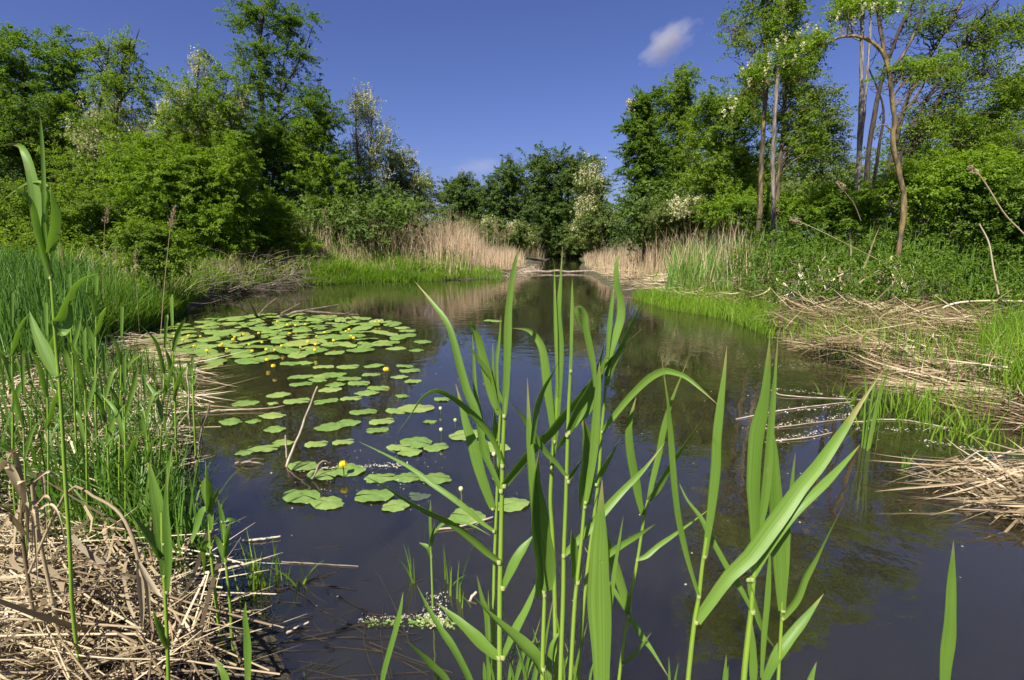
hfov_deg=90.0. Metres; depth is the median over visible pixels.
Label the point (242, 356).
lily pad
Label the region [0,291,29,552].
reed
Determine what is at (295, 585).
grass tuft
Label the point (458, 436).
lily pad
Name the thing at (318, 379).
lily pad
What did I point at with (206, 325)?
lily pad
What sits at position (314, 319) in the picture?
lily pad
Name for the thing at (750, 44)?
lichen tree
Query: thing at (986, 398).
grass tuft
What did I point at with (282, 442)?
lily pad
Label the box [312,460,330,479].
dead stalk
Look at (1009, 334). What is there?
shore grass
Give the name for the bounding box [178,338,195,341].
lily pad
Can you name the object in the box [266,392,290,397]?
lily pad
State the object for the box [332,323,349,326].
lily pad
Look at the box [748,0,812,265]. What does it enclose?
bare pole tree
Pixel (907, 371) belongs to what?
straw mat
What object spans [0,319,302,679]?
straw mat
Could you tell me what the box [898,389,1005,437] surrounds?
grass tuft
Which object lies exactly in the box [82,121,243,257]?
shrub
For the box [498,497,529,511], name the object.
lily pad
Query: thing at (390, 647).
reed
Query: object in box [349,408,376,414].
lily pad
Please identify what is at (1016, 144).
feathery tree
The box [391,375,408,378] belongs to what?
lily pad
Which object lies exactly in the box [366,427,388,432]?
lily pad
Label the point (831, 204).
shrub
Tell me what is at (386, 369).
water lily
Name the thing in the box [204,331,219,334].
lily pad
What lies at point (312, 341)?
lily pad
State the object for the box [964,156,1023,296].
shrub
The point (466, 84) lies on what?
sky
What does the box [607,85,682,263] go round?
alder tree
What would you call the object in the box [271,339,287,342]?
lily pad
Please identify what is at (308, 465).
lily pad
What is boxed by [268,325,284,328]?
lily pad
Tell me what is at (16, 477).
dead reed
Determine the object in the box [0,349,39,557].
reed
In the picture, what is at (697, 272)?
green reed bed
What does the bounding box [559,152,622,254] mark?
blossom tree
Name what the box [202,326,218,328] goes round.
lily pad
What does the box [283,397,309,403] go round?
lily pad
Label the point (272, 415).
lily pad
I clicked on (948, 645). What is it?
reed
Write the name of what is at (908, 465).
grass tuft
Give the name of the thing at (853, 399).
grass tuft
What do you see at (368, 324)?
lily pad
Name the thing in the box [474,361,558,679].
reed
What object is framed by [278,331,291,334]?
lily pad
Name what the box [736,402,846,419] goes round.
floating straw
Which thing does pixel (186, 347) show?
lily pad
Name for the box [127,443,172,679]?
reed
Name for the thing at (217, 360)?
lily pad
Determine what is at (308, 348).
lily pad
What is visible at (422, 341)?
lily pad
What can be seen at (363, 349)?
lily pad
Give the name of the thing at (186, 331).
lily pad
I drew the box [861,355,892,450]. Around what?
grass tuft
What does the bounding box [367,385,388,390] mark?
lily pad
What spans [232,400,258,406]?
lily pad
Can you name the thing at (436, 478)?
lily pad
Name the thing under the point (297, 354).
lily pad
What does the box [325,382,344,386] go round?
lily pad
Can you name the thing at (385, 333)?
lily pad
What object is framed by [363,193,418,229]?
shrub
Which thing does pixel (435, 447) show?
lily pad
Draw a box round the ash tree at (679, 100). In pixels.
[639,59,712,197]
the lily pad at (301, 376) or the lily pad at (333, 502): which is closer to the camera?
the lily pad at (333, 502)
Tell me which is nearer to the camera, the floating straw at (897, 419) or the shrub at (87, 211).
the floating straw at (897, 419)
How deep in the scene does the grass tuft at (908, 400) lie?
4.28 m
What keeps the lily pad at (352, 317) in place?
on the water
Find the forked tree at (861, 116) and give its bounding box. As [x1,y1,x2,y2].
[819,0,895,269]
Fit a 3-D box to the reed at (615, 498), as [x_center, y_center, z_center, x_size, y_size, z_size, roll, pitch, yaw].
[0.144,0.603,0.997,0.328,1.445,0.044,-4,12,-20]
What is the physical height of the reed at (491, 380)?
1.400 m
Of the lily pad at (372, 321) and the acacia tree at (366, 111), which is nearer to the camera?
the lily pad at (372, 321)
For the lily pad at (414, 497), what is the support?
on the water
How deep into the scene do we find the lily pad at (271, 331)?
7.81 m
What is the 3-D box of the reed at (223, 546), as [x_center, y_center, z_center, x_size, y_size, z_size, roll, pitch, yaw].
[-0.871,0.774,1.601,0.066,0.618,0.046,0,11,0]
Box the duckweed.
[364,613,455,628]
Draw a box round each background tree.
[767,64,864,203]
[850,109,1023,232]
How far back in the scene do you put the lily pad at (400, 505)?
2.73 m
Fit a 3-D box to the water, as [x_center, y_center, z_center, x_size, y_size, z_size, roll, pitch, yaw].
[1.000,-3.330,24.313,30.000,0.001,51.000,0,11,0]
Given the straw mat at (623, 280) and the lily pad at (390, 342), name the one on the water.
the lily pad at (390, 342)
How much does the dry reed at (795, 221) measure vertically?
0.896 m
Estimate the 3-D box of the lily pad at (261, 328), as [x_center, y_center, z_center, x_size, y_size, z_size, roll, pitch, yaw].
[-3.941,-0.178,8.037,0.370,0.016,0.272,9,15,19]
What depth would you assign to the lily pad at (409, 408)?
4.30 m
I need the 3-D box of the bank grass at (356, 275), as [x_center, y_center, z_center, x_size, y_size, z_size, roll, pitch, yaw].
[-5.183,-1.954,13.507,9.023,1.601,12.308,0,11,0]
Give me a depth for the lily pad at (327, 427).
3.86 m
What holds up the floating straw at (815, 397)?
on the water
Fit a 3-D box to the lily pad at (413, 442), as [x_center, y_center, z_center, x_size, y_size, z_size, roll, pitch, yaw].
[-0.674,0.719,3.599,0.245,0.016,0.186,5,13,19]
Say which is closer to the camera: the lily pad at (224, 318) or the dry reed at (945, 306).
the dry reed at (945, 306)
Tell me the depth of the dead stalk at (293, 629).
1.87 m
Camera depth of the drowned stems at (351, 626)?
1.87 m
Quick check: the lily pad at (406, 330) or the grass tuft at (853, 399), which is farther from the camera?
the lily pad at (406, 330)
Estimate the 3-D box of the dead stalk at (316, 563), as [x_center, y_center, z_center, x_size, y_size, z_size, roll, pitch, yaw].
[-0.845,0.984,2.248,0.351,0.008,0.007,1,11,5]
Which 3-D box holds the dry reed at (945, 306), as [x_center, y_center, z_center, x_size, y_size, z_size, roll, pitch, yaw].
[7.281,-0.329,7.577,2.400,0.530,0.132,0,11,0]
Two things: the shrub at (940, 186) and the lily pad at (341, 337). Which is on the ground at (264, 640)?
the shrub at (940, 186)
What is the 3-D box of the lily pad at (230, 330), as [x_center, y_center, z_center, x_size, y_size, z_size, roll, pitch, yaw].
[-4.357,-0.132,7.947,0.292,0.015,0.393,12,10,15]
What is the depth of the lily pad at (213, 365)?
5.73 m
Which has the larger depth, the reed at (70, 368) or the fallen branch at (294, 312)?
the fallen branch at (294, 312)
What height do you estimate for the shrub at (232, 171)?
3.987 m
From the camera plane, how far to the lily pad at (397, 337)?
7.29 m
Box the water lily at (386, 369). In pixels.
[383,367,388,378]
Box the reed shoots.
[726,216,1023,310]
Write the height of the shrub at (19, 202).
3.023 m
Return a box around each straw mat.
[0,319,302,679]
[351,259,797,308]
[744,283,1023,431]
[855,375,1023,532]
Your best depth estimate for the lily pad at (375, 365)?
5.77 m
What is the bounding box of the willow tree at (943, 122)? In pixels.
[864,0,1023,266]
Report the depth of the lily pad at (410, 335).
7.60 m
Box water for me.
[98,257,1023,679]
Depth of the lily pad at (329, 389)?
4.84 m
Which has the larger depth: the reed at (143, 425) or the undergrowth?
the undergrowth
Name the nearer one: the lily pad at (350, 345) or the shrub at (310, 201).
the lily pad at (350, 345)
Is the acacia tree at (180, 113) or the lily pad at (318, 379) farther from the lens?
the acacia tree at (180, 113)
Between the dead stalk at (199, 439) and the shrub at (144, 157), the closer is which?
the dead stalk at (199, 439)
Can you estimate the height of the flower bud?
0.143 m
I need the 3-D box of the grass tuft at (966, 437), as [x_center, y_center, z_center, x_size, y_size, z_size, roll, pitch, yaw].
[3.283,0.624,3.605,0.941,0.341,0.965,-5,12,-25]
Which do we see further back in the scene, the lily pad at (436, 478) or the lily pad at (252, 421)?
the lily pad at (252, 421)
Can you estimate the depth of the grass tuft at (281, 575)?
2.12 m
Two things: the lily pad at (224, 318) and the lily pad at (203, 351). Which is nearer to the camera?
the lily pad at (203, 351)
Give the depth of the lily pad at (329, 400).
4.50 m
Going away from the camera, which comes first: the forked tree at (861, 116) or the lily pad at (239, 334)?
the lily pad at (239, 334)
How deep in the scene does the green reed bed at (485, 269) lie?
18.88 m
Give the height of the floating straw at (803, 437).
0.016 m
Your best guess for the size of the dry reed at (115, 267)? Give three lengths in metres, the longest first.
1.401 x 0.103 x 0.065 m
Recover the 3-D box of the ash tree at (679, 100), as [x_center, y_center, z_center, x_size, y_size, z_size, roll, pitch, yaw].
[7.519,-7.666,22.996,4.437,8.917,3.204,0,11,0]
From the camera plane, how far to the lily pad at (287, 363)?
5.85 m
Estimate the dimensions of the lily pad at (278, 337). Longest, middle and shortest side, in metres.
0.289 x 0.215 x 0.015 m
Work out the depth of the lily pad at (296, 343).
6.83 m
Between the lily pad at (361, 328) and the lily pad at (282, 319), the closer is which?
the lily pad at (361, 328)
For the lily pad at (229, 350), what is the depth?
6.54 m
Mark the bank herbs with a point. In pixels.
(276, 264)
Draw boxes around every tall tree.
[214,0,358,226]
[473,151,543,250]
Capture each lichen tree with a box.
[713,0,815,260]
[755,13,842,258]
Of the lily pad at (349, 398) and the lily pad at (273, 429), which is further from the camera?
the lily pad at (349, 398)
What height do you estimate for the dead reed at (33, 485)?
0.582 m
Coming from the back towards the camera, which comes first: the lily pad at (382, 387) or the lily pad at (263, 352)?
the lily pad at (263, 352)
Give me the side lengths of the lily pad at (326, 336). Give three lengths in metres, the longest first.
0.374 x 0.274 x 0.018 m
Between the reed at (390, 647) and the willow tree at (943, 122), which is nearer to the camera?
the reed at (390, 647)
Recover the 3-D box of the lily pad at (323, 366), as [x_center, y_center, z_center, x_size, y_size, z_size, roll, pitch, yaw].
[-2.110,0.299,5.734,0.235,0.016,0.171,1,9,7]
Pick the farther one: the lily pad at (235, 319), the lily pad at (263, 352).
the lily pad at (235, 319)
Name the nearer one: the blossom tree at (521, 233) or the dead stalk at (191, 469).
the dead stalk at (191, 469)
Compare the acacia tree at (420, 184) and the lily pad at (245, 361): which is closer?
the lily pad at (245, 361)
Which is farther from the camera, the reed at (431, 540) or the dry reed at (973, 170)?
the dry reed at (973, 170)
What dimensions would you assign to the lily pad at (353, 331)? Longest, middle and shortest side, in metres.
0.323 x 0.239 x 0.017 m
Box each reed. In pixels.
[0,118,108,679]
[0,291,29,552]
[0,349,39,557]
[0,449,38,641]
[25,301,72,552]
[28,485,162,629]
[30,470,67,637]
[55,270,81,459]
[67,326,96,534]
[76,272,105,467]
[90,343,123,521]
[102,205,109,265]
[102,303,141,496]
[102,353,148,566]
[113,247,117,313]
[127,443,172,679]
[133,248,139,333]
[135,374,161,531]
[142,314,175,486]
[160,204,176,333]
[165,293,188,488]
[188,357,197,480]
[190,460,226,653]
[214,501,239,662]
[214,602,251,679]
[358,319,501,679]
[365,245,638,679]
[380,594,402,679]
[407,586,472,679]
[420,501,490,607]
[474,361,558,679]
[477,577,677,679]
[512,282,665,679]
[514,246,563,679]
[568,305,600,679]
[575,253,718,679]
[583,360,706,679]
[587,480,654,679]
[661,348,882,679]
[677,337,859,679]
[722,656,816,679]
[761,435,842,679]
[789,217,895,268]
[836,181,860,220]
[938,300,1023,311]
[940,540,955,679]
[966,165,1023,234]
[979,224,999,294]
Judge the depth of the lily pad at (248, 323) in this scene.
8.49 m
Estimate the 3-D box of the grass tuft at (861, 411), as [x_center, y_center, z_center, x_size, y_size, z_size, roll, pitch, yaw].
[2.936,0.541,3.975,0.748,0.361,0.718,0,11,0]
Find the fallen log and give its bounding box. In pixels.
[520,269,594,272]
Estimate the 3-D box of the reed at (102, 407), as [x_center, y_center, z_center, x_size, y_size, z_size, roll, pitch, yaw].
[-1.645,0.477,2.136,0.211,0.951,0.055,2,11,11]
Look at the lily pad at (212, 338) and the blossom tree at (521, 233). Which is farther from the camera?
the blossom tree at (521, 233)
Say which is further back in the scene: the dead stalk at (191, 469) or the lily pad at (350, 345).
the lily pad at (350, 345)
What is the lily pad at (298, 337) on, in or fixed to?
on the water
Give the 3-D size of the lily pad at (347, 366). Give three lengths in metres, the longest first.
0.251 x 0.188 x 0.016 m
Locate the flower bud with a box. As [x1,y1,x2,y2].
[459,486,462,500]
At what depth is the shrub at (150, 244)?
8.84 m
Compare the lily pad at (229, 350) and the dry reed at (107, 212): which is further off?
the dry reed at (107, 212)
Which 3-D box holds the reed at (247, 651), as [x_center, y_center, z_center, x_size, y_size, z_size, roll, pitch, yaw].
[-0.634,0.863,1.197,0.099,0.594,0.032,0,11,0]
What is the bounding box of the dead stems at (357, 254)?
[12,241,481,305]
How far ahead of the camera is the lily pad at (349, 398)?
4.56 m
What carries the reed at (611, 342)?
on the ground at (264, 640)
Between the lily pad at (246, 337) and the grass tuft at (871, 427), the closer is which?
the grass tuft at (871, 427)
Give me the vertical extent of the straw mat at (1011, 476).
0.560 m
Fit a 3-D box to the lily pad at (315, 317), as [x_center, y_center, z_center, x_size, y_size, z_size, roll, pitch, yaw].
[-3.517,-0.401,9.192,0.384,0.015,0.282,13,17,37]
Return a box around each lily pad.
[141,345,161,350]
[169,350,193,354]
[171,330,196,333]
[175,348,194,350]
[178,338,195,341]
[179,334,196,338]
[182,342,206,348]
[193,348,217,356]
[194,320,213,322]
[194,344,216,348]
[195,324,212,327]
[196,336,220,341]
[199,362,222,368]
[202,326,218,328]
[202,353,223,358]
[204,322,219,324]
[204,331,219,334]
[204,358,227,363]
[213,332,230,336]
[215,317,234,320]
[216,343,244,347]
[217,340,237,342]
[218,329,238,332]
[219,417,241,425]
[223,322,244,325]
[225,318,246,320]
[225,349,240,352]
[228,354,255,357]
[230,349,251,354]
[231,332,249,335]
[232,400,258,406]
[235,357,263,363]
[235,450,253,455]
[237,335,254,339]
[239,315,259,317]
[240,322,258,325]
[240,340,265,343]
[244,345,272,347]
[245,419,260,423]
[246,444,279,451]
[249,326,271,330]
[253,350,273,354]
[256,355,280,359]
[259,412,285,418]
[261,330,281,332]
[261,333,276,337]
[263,425,285,432]
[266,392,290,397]
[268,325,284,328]
[268,346,289,349]
[269,335,285,338]
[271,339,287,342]
[271,439,294,445]
[272,318,292,320]
[274,347,301,353]
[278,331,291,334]
[280,361,297,365]
[282,489,319,503]
[283,341,309,346]
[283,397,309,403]
[287,374,312,378]
[288,351,308,358]
[288,461,316,470]
[289,381,311,386]
[290,326,308,329]
[291,336,306,338]
[292,328,311,331]
[292,333,314,335]
[296,361,314,364]
[299,346,318,349]
[301,348,328,353]
[304,339,326,343]
[304,440,327,447]
[306,318,324,320]
[307,316,325,318]
[307,325,327,326]
[307,470,336,479]
[308,377,326,381]
[310,496,344,509]
[312,374,329,378]
[313,365,333,368]
[314,398,338,404]
[314,422,344,430]
[315,334,340,338]
[318,387,341,392]
[320,341,349,346]
[321,372,345,377]
[324,350,344,354]
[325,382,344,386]
[331,463,365,476]
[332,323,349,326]
[332,335,355,339]
[332,439,353,444]
[336,364,359,368]
[336,419,360,425]
[337,377,360,380]
[340,330,359,332]
[340,343,356,346]
[340,396,361,400]
[341,334,365,337]
[346,316,358,318]
[346,347,372,351]
[348,381,369,385]
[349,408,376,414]
[352,326,372,329]
[354,390,378,395]
[355,489,393,501]
[356,317,370,319]
[357,341,372,344]
[357,344,372,347]
[359,323,379,325]
[362,373,380,375]
[363,363,383,367]
[364,473,394,482]
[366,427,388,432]
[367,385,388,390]
[369,319,383,322]
[369,418,394,424]
[372,340,387,342]
[372,343,391,345]
[373,330,397,335]
[382,499,409,511]
[383,321,401,326]
[384,341,399,343]
[385,346,405,349]
[385,408,407,413]
[386,444,410,450]
[389,335,406,339]
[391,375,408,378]
[392,472,418,482]
[394,333,416,336]
[395,394,408,397]
[396,364,412,367]
[397,404,434,412]
[397,447,421,456]
[399,329,414,331]
[399,368,419,372]
[400,436,431,447]
[405,379,421,382]
[408,349,423,351]
[409,492,430,500]
[414,340,431,343]
[418,472,451,483]
[423,420,436,423]
[423,443,448,451]
[434,397,449,400]
[448,507,485,524]
[449,430,477,439]
[478,441,509,452]
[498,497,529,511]
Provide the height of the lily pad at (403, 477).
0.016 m
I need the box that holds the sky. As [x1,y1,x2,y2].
[0,0,1023,240]
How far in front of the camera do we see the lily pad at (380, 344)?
6.85 m
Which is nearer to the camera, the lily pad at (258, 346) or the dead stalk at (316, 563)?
the dead stalk at (316, 563)
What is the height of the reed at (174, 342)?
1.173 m
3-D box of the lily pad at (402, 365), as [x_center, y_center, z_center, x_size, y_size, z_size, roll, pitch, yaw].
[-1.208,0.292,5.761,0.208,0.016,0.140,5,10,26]
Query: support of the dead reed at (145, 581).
on the straw mat at (14, 601)
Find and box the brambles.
[729,206,1023,320]
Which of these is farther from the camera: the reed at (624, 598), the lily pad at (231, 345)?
the lily pad at (231, 345)
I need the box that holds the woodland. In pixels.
[0,92,994,266]
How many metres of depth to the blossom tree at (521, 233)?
32.06 m
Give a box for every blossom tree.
[480,215,548,252]
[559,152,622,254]
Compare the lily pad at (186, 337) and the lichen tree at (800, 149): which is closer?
the lily pad at (186, 337)
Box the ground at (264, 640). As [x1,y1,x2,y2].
[0,240,1023,679]
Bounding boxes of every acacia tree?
[30,23,172,199]
[140,44,265,242]
[340,79,411,231]
[366,143,450,239]
[721,0,968,299]
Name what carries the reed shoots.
on the ground at (264, 640)
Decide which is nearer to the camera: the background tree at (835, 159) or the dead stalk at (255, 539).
the dead stalk at (255, 539)
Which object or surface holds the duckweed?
on the water
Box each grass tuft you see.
[231,527,278,607]
[266,555,291,587]
[269,557,321,590]
[391,547,414,582]
[426,544,471,607]
[812,371,898,410]
[841,390,958,433]
[860,368,990,422]
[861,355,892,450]
[887,374,980,411]
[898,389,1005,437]
[901,451,920,468]
[920,391,1022,462]
[952,370,1023,415]
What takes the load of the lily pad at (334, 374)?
on the water
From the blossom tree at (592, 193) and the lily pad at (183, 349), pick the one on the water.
the lily pad at (183, 349)
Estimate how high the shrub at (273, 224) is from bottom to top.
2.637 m
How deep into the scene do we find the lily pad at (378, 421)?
3.98 m
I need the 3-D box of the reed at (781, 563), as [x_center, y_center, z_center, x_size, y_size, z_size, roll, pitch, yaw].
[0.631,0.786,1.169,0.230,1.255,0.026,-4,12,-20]
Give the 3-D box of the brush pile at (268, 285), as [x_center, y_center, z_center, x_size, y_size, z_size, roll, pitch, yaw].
[-7.551,-1.881,13.891,4.535,1.589,10.023,0,11,0]
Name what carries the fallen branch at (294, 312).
on the water
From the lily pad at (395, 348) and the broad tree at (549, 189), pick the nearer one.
the lily pad at (395, 348)
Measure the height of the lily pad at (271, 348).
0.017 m
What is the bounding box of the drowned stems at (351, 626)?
[217,545,455,679]
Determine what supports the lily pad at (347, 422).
on the water
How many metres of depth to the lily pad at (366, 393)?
4.74 m
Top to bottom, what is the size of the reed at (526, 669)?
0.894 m
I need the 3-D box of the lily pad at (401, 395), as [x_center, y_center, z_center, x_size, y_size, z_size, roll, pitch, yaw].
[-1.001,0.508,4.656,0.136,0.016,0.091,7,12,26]
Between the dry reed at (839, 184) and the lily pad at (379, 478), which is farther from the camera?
the dry reed at (839, 184)
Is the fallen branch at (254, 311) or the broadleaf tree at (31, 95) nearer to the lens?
the fallen branch at (254, 311)
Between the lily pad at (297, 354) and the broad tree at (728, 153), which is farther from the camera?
the broad tree at (728, 153)
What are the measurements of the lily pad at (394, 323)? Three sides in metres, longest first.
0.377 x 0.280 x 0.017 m
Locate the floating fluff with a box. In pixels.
[271,325,984,631]
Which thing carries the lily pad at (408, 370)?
on the water
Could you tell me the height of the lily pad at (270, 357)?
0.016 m
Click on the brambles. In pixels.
(907, 275)
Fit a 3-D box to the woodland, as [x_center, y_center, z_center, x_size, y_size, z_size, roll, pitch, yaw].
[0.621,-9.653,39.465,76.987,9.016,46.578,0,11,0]
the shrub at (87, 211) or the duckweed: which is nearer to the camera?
the duckweed
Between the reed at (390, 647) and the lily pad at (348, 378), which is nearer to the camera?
the reed at (390, 647)
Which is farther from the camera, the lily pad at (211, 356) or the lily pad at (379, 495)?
the lily pad at (211, 356)
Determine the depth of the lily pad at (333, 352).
6.41 m
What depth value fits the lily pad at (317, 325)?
8.41 m
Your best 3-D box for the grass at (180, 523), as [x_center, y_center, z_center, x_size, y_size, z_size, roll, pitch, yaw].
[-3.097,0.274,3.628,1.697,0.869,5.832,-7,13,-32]
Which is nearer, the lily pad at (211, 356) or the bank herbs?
the lily pad at (211, 356)
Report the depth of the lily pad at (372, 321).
8.93 m
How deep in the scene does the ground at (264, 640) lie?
3.38 m
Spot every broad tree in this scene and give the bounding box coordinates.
[516,140,607,257]
[666,61,790,238]
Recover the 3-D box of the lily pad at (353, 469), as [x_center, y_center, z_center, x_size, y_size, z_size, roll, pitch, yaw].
[-1.010,0.800,3.160,0.224,0.015,0.164,1,12,10]
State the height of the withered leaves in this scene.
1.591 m
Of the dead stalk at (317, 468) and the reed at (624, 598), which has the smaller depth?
the reed at (624, 598)
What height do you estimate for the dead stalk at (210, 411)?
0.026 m
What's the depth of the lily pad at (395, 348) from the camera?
6.68 m
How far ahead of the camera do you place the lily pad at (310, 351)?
6.38 m
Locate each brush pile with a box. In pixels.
[177,245,342,303]
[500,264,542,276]
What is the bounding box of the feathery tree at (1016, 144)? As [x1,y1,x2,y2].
[997,114,1023,157]
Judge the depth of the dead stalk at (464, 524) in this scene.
2.54 m
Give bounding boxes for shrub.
[0,175,80,257]
[19,177,146,258]
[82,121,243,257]
[99,211,214,294]
[164,128,271,262]
[236,184,323,257]
[287,187,354,245]
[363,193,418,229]
[523,242,611,257]
[636,193,718,250]
[690,180,808,252]
[786,171,899,268]
[860,142,1023,271]
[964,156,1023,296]
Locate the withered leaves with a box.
[751,229,918,304]
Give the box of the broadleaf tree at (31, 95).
[0,22,106,215]
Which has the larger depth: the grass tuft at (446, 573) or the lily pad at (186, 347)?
the lily pad at (186, 347)
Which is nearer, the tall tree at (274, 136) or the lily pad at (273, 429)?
the lily pad at (273, 429)
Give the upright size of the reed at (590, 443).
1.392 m
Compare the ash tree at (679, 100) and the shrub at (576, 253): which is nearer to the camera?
the ash tree at (679, 100)
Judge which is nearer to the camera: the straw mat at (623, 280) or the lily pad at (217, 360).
the lily pad at (217, 360)
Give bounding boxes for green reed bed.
[309,235,550,279]
[654,217,818,295]
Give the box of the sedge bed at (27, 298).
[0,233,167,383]
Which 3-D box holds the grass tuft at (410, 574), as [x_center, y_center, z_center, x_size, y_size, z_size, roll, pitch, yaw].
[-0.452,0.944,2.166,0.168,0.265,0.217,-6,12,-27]
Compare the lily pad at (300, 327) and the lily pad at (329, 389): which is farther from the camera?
the lily pad at (300, 327)
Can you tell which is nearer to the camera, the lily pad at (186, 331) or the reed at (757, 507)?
the reed at (757, 507)
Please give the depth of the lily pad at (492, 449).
3.49 m
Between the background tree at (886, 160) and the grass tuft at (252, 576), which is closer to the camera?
the grass tuft at (252, 576)
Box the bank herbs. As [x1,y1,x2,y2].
[12,247,468,303]
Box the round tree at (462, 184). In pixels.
[429,169,491,236]
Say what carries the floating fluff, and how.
on the water
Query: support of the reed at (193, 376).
on the ground at (264, 640)
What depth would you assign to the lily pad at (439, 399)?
4.55 m
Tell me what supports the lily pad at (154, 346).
on the water
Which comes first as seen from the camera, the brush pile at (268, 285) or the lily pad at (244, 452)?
the lily pad at (244, 452)
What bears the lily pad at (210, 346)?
on the water
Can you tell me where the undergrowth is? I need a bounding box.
[0,214,1023,342]
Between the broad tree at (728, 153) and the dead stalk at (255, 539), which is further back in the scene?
the broad tree at (728, 153)
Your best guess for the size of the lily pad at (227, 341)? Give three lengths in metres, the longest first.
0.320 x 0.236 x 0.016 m
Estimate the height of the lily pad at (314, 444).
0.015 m
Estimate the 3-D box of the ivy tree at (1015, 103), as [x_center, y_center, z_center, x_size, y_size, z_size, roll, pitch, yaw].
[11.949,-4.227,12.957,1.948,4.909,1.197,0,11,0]
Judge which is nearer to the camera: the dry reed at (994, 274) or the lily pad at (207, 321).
the dry reed at (994, 274)
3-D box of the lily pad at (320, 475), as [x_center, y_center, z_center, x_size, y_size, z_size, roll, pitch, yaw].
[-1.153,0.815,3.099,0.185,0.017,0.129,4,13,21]
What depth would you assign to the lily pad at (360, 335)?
7.60 m
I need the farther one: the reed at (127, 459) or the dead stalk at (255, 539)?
the dead stalk at (255, 539)
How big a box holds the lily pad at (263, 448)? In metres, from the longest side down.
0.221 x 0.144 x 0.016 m
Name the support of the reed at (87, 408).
on the ground at (264, 640)
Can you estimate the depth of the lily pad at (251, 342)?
7.01 m
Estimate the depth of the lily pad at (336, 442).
3.58 m
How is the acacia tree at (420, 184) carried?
on the ground at (264, 640)
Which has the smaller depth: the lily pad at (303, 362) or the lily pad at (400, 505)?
the lily pad at (400, 505)
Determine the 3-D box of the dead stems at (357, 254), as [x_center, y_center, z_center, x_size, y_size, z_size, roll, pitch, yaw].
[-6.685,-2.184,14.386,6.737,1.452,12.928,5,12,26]
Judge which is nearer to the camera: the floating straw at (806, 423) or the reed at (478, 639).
the reed at (478, 639)
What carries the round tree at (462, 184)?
on the ground at (264, 640)
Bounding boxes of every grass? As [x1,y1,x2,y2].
[0,238,482,315]
[0,312,241,599]
[630,279,1023,402]
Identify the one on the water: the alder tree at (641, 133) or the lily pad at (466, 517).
the lily pad at (466, 517)
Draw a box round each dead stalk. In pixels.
[186,370,191,440]
[189,403,210,473]
[194,416,203,472]
[198,405,283,413]
[235,458,263,464]
[243,535,279,541]
[281,561,357,566]
[285,386,317,466]
[285,435,287,456]
[286,621,308,633]
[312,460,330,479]
[438,516,492,529]
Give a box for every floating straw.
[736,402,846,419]
[765,419,843,428]
[771,390,869,399]
[776,432,831,440]
[853,419,946,427]
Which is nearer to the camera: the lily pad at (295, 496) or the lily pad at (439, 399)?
the lily pad at (295, 496)
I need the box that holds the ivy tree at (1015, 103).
[947,68,1023,266]
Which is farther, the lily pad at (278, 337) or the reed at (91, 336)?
the lily pad at (278, 337)
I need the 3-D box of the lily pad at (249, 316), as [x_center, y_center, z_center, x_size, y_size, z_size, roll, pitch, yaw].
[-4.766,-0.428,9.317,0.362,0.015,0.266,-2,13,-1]
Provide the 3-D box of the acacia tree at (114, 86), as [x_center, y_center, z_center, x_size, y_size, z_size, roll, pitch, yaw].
[-12.018,-5.606,15.176,3.956,6.722,2.789,0,11,0]
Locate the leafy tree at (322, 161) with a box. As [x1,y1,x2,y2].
[267,106,362,222]
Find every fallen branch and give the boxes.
[249,298,276,317]
[275,303,357,318]
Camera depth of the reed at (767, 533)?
1.01 m
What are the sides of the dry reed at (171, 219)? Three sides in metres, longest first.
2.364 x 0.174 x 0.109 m
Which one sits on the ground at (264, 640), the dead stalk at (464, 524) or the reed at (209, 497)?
the reed at (209, 497)
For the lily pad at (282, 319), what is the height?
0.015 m
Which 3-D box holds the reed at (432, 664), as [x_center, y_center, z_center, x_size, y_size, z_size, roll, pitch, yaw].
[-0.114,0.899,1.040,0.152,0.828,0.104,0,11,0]
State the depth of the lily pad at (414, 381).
5.12 m
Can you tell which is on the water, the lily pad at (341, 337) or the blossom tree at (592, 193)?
the lily pad at (341, 337)
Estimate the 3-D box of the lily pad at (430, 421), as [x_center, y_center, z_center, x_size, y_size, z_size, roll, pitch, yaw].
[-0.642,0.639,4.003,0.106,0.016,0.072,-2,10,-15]
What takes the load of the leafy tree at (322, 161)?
on the ground at (264, 640)
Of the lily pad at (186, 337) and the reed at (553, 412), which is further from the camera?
the lily pad at (186, 337)
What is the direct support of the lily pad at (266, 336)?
on the water
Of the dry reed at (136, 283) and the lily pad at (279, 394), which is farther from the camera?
the dry reed at (136, 283)
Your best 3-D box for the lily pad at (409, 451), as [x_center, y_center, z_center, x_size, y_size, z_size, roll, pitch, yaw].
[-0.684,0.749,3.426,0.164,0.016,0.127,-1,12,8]
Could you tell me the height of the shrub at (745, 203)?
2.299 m
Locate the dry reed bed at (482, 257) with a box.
[247,205,773,287]
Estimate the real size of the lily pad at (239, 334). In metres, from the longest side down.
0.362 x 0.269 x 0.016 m
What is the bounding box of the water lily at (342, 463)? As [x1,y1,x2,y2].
[339,460,346,476]
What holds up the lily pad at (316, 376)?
on the water
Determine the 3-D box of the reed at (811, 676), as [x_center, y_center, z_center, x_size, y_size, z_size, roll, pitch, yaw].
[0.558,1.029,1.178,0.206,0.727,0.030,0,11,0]
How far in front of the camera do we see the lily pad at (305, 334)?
7.63 m
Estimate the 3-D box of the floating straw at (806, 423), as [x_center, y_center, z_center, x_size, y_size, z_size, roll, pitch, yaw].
[2.233,0.648,3.940,0.856,0.018,0.022,-3,12,-16]
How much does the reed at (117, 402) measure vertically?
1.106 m
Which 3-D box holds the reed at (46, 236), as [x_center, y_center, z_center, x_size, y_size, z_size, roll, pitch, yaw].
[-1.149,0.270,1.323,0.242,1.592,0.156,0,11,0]

